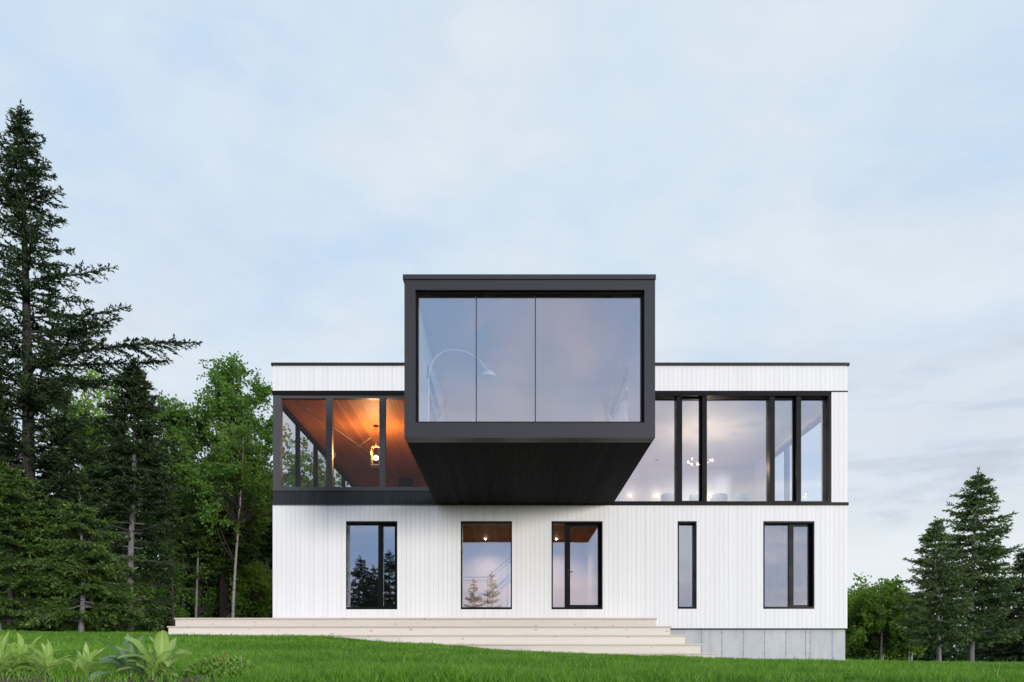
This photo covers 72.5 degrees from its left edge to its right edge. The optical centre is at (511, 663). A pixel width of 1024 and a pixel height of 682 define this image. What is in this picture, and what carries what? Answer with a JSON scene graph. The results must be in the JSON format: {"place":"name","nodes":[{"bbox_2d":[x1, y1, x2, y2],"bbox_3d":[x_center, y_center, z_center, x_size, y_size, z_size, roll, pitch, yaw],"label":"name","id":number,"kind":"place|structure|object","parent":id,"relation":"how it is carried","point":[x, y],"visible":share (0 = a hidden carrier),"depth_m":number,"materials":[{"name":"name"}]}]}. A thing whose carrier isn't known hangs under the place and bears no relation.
{"place":"outdoors","nodes":[
{"label":"outdoors","id":0,"kind":"place"},
{"bbox_2d":[0,629,1023,681],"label":"grass","id":1,"kind":"structure","parent":0,"point":[298,658],"depth_m":5.17,"materials":[{"name":"green plant"}]},
{"bbox_2d":[0,0,1023,651],"label":"sky","id":2,"kind":"structure","parent":0,"point":[262,180],"materials":[{"name":"blue"}]},
{"bbox_3d":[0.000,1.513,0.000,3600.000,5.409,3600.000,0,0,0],"label":"ground","id":3,"kind":"structure","parent":0,"visible":0},
{"bbox_2d":[0,387,73,618],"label":"spruce tree","id":4,"kind":"object","parent":3,"relation":"on","point":[6,448],"visible":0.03,"depth_m":20.19,"materials":[{"name":"green plant"}]},
{"bbox_2d":[0,461,93,631],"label":"young fir","id":5,"kind":"object","parent":3,"relation":"on","point":[9,487],"visible":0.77,"depth_m":16.81,"materials":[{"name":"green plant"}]},
{"bbox_2d":[0,491,106,631],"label":"young fir","id":6,"kind":"object","parent":3,"relation":"on","point":[50,521],"visible":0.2,"depth_m":17.62,"materials":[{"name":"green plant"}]},
{"bbox_2d":[6,450,117,626],"bbox_3d":[-13.955,-3.754,21.482,3.270,5.924,3.182,0,0,23],"label":"spruce tree","id":7,"kind":"object","parent":3,"relation":"on","point":[63,470],"visible":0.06,"depth_m":21.40,"materials":[{"name":"green plant"}]},
{"bbox_2d":[36,366,130,616],"bbox_3d":[-14.970,-5.668,24.674,3.833,9.511,3.868,0,0,0],"label":"birch tree","id":8,"kind":"object","parent":3,"relation":"on","point":[89,406],"visible":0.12,"depth_m":24.30,"materials":[{"name":"green plant"}]},
{"bbox_2d":[7,493,160,632],"bbox_3d":[-9.991,-2.298,16.527,3.122,3.510,3.242,0,0,-33],"label":"young fir","id":9,"kind":"object","parent":3,"relation":"on","point":[80,571],"visible":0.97,"depth_m":16.17,"materials":[{"name":"green plant"}]},
{"bbox_2d":[0,99,202,619],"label":"spruce tree","id":10,"kind":"object","parent":3,"relation":"on","point":[29,396],"visible":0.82,"depth_m":18.49,"materials":[{"name":"green plant"}]},
{"bbox_2d":[0,672,229,681],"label":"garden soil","id":11,"kind":"structure","parent":3,"relation":"on","point":[195,678],"depth_m":3.90,"materials":[{"name":"brown soil"}]},
{"bbox_2d":[0,631,59,674],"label":"broadleaf plant","id":12,"kind":"object","parent":11,"relation":"on","point":[3,655],"visible":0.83,"depth_m":4.16,"materials":[{"name":"green plant"}]},
{"bbox_2d":[0,632,62,673],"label":"broadleaf plant","id":13,"kind":"object","parent":11,"relation":"on","point":[20,640],"visible":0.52,"depth_m":4.21,"materials":[{"name":"green plant"}]},
{"bbox_2d":[12,639,74,673],"bbox_3d":[-2.799,-0.022,4.161,0.354,0.250,0.266,0,0,-21],"label":"broadleaf plant","id":14,"kind":"object","parent":11,"relation":"on","point":[47,649],"visible":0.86,"depth_m":4.16,"materials":[{"name":"green plant"}]},
{"bbox_2d":[64,643,107,678],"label":"broadleaf plant","id":15,"kind":"object","parent":11,"relation":"on","point":[84,661],"visible":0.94,"depth_m":4.18,"materials":[{"name":"green plant"}]},
{"bbox_2d":[88,634,174,679],"bbox_3d":[-2.241,-0.027,4.171,0.416,0.303,0.443,0,0,-17],"label":"broadleaf plant","id":16,"kind":"object","parent":11,"relation":"on","point":[130,647],"visible":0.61,"depth_m":4.10,"materials":[{"name":"green plant"}]},
{"bbox_2d":[116,630,192,677],"bbox_3d":[-2.087,-0.032,4.080,0.452,0.313,0.517,0,0,0],"label":"broadleaf plant","id":17,"kind":"object","parent":11,"relation":"on","point":[160,661],"visible":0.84,"depth_m":4.02,"materials":[{"name":"green plant"}]},
{"bbox_2d":[182,650,260,677],"bbox_3d":[-1.775,0.018,4.303,0.471,0.204,0.349,0,0,0],"label":"shrub","id":18,"kind":"object","parent":11,"relation":"on","point":[216,664],"visible":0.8,"depth_m":4.21,"materials":[{"name":"green plant"}]},
{"bbox_2d":[85,547,144,631],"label":"young fir","id":19,"kind":"object","parent":3,"relation":"on","point":[118,628],"visible":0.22,"depth_m":18.36,"materials":[{"name":"green plant"}]},
{"bbox_2d":[63,357,195,631],"bbox_3d":[-10.600,-4.628,19.545,3.563,7.910,3.324,0,0,0],"label":"spruce tree","id":20,"kind":"object","parent":3,"relation":"on","point":[138,404],"visible":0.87,"depth_m":19.30,"materials":[{"name":"green plant"}]},
{"bbox_2d":[0,461,272,631],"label":"woodland","id":21,"kind":"object","parent":3,"relation":"on","point":[140,627],"visible":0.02,"depth_m":28.88,"materials":[{"name":"green plant"}]},
{"bbox_2d":[117,522,199,631],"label":"maple sapling","id":22,"kind":"object","parent":3,"relation":"on","point":[161,595],"visible":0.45,"depth_m":22.70,"materials":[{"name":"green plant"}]},
{"bbox_2d":[124,389,217,617],"bbox_3d":[-11.806,-5.218,24.427,3.491,8.673,4.046,0,0,0],"label":"maple tree","id":23,"kind":"object","parent":3,"relation":"on","point":[175,416],"visible":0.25,"depth_m":23.96,"materials":[{"name":"green plant"}]},
{"bbox_2d":[154,528,191,625],"bbox_3d":[-10.535,-2.609,21.623,1.130,3.602,1.129,0,0,-33],"label":"bare stem","id":24,"kind":"object","parent":3,"relation":"on","point":[173,608],"visible":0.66,"depth_m":21.58,"materials":[{"name":"grey wood"}]},
{"bbox_2d":[173,519,193,617],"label":"bare stem","id":25,"kind":"object","parent":3,"relation":"on","point":[183,587],"visible":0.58,"depth_m":23.38,"materials":[{"name":"brown wood"}]},
{"bbox_2d":[179,496,214,617],"bbox_3d":[-10.185,-3.158,22.577,1.130,4.602,1.130,0,0,36],"label":"bare stem","id":26,"kind":"object","parent":3,"relation":"on","point":[196,593],"visible":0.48,"depth_m":22.57,"materials":[{"name":"grey plant"}]},
{"bbox_2d":[168,521,236,617],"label":"maple sapling","id":27,"kind":"object","parent":3,"relation":"on","point":[212,594],"visible":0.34,"depth_m":23.60,"materials":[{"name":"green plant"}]},
{"bbox_2d":[172,417,271,617],"bbox_3d":[-9.338,-4.421,22.727,3.173,7.284,3.388,0,0,0],"label":"maple tree","id":28,"kind":"object","parent":3,"relation":"on","point":[218,553],"visible":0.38,"depth_m":22.53,"materials":[{"name":"green plant"}]},
{"bbox_2d":[160,351,291,617],"bbox_3d":[-9.626,-5.804,24.264,4.188,9.922,4.153,0,0,0],"label":"maple tree","id":29,"kind":"object","parent":3,"relation":"on","point":[233,402],"visible":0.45,"depth_m":23.49,"materials":[{"name":"green plant"}]},
{"bbox_2d":[182,421,283,617],"bbox_3d":[-8.286,-4.009,20.938,2.720,6.625,2.823,0,0,0],"label":"birch tree","id":30,"kind":"object","parent":3,"relation":"on","point":[236,476],"visible":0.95,"depth_m":20.56,"materials":[{"name":"green plant"}]},
{"bbox_2d":[226,559,272,617],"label":"maple sapling","id":31,"kind":"object","parent":3,"relation":"on","point":[254,605],"visible":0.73,"depth_m":22.47,"materials":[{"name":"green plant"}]},
{"bbox_2d":[230,560,272,617],"bbox_3d":[-8.438,-2.184,23.968,2.381,2.738,2.330,0,0,0],"label":"leafy bush","id":32,"kind":"object","parent":3,"relation":"on","point":[257,578],"visible":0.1,"depth_m":23.52,"materials":[{"name":"green plant"}]},
{"bbox_2d":[261,485,301,574],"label":"maple tree","id":33,"kind":"object","parent":3,"relation":"on","point":[271,542],"visible":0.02,"depth_m":29.41,"materials":[{"name":"green plant"}]},
{"bbox_2d":[283,433,335,486],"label":"maple tree","id":34,"kind":"object","parent":3,"relation":"on","point":[305,481],"visible":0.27,"depth_m":32.70,"materials":[{"name":"green plant"}]},
{"bbox_2d":[303,460,348,486],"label":"maple tree","id":35,"kind":"object","parent":3,"relation":"on","point":[338,482],"visible":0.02,"depth_m":35.66,"materials":[{"name":"green plant"}]},
{"bbox_2d":[167,618,717,657],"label":"wooden steps","id":36,"kind":"structure","parent":3,"relation":"on","point":[636,636],"depth_m":15.20,"materials":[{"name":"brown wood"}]},
{"bbox_2d":[271,274,849,660],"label":"modern house","id":37,"kind":"structure","parent":3,"relation":"on","point":[521,462],"depth_m":17.00,"materials":[{"name":"white"}]},
{"bbox_2d":[346,521,396,608],"bbox_3d":[-3.418,-2.391,17.117,1.243,2.144,0.246,0,0,0],"label":"window","id":38,"kind":"structure","parent":37,"relation":"in","point":[381,524],"depth_m":17.11,"materials":[{"name":"black metal"}]},
{"bbox_2d":[371,425,378,467],"bbox_3d":[-3.724,-5.951,19.100,0.244,1.117,0.244,0,0,0],"label":"pendant lantern","id":39,"kind":"object","parent":37,"relation":"hanging from","point":[375,458],"visible":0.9,"depth_m":19.06,"materials":[{"name":"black metal"}]},
{"bbox_2d":[397,478,412,486],"bbox_3d":[-3.785,-5.279,24.775,0.918,2.638,0.650,0,0,0],"label":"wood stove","id":40,"kind":"object","parent":37,"relation":"on","point":[403,482],"visible":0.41,"depth_m":24.60,"materials":[{"name":"black metal"}]},
{"bbox_2d":[427,349,495,421],"bbox_3d":[-1.037,-5.065,13.700,1.460,2.217,0.316,0,0,0],"label":"arc floor lamp","id":41,"kind":"object","parent":37,"relation":"on","point":[488,375],"visible":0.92,"depth_m":13.69,"materials":[{"name":"silver metal"}]},
{"bbox_2d":[461,521,511,608],"bbox_3d":[-0.624,-2.391,17.117,1.243,2.144,0.246,0,0,0],"label":"window","id":42,"kind":"structure","parent":37,"relation":"in","point":[462,522],"depth_m":17.00,"materials":[{"name":"black metal"}]},
{"bbox_2d":[463,556,510,606],"bbox_3d":[-0.505,-2.224,19.700,2.201,2.585,0.028,0,0,0],"label":"stair rail","id":43,"kind":"object","parent":37,"relation":"on","point":[492,576],"visible":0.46,"depth_m":19.69,"materials":[{"name":"white metal"}]},
{"bbox_2d":[552,521,602,608],"bbox_3d":[1.586,-2.391,17.117,1.241,2.144,0.246,0,0,0],"label":"glass door","id":44,"kind":"structure","parent":37,"relation":"in","point":[567,524],"depth_m":17.11,"materials":[{"name":"black metal"}]},
{"bbox_2d":[661,493,673,500],"bbox_3d":[4.511,-4.393,20.167,0.470,0.944,0.506,0,0,0],"label":"dining chair","id":45,"kind":"object","parent":37,"relation":"on","point":[667,496],"visible":0.27,"depth_m":19.94,"materials":[{"name":"white fabric"}]},
{"bbox_2d":[678,521,696,608],"bbox_3d":[4.267,-2.396,17.117,0.460,2.133,0.246,0,0,0],"label":"window","id":46,"kind":"structure","parent":37,"relation":"in","point":[694,523],"depth_m":17.00,"materials":[{"name":"black metal"}]},
{"bbox_2d":[689,493,698,500],"bbox_3d":[5.326,-4.393,20.167,0.470,0.944,0.506,0,0,0],"label":"dining chair","id":47,"kind":"object","parent":37,"relation":"on","point":[694,497],"visible":0.2,"depth_m":19.95,"materials":[{"name":"white fabric"}]},
{"bbox_2d":[711,493,727,500],"bbox_3d":[5.951,-4.393,20.167,0.470,0.944,0.506,0,0,0],"label":"dining chair","id":48,"kind":"object","parent":37,"relation":"on","point":[719,496],"visible":0.38,"depth_m":19.95,"materials":[{"name":"white plastic"}]},
{"bbox_2d":[734,493,750,500],"bbox_3d":[6.603,-4.393,20.167,0.470,0.944,0.506,0,0,0],"label":"dining chair","id":49,"kind":"object","parent":37,"relation":"on","point":[742,496],"visible":0.38,"depth_m":19.95,"materials":[{"name":"white plastic"}]},
{"bbox_2d":[765,525,807,606],"bbox_3d":[6.745,-2.210,17.422,1.447,2.500,0.085,0,0,0],"label":"curtain","id":50,"kind":"object","parent":37,"relation":"hanging from","point":[775,565],"visible":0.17,"depth_m":17.42,"materials":[{"name":"white fabric"}]},
{"bbox_2d":[763,521,813,608],"bbox_3d":[6.745,-2.396,17.117,1.243,2.133,0.246,0,0,0],"label":"window","id":51,"kind":"structure","parent":37,"relation":"in","point":[790,524],"depth_m":17.11,"materials":[{"name":"black metal"}]},
{"bbox_2d":[775,417,820,500],"bbox_3d":[8.070,-5.165,19.850,0.120,2.480,3.900,0,0,0],"label":"side window","id":52,"kind":"structure","parent":37,"relation":"in","point":[786,448],"depth_m":20.42,"materials":[{"name":"grey glass"}]},
{"bbox_2d":[845,587,870,659],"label":"leafy bush","id":53,"kind":"object","parent":3,"relation":"on","point":[849,656],"visible":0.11,"depth_m":25.34,"materials":[{"name":"green plant"}]},
{"bbox_2d":[845,572,913,659],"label":"birch tree","id":54,"kind":"object","parent":3,"relation":"on","point":[877,599],"visible":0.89,"depth_m":24.51,"materials":[{"name":"green plant"}]},
{"bbox_2d":[875,585,939,660],"bbox_3d":[14.039,-1.372,25.394,2.844,3.076,2.654,0,0,0],"label":"leafy bush","id":55,"kind":"object","parent":3,"relation":"on","point":[908,652],"visible":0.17,"depth_m":24.92,"materials":[{"name":"green plant"}]},
{"bbox_2d":[849,594,1023,661],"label":"woodland","id":56,"kind":"object","parent":3,"relation":"on","point":[953,654],"visible":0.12,"depth_m":30.53,"materials":[{"name":"green plant"}]},
{"bbox_2d":[893,516,985,661],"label":"spruce tree","id":57,"kind":"object","parent":3,"relation":"on","point":[928,584],"visible":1,"depth_m":20.58,"materials":[{"name":"green plant"}]},
{"bbox_2d":[894,466,1023,661],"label":"spruce tree","id":58,"kind":"object","parent":3,"relation":"on","point":[983,557],"visible":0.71,"depth_m":21.54,"materials":[{"name":"green plant"}]},
{"bbox_2d":[975,551,1023,661],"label":"spruce tree","id":59,"kind":"object","parent":3,"relation":"on","point":[1002,652],"visible":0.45,"depth_m":23.45,"materials":[{"name":"green plant"}]}
]}

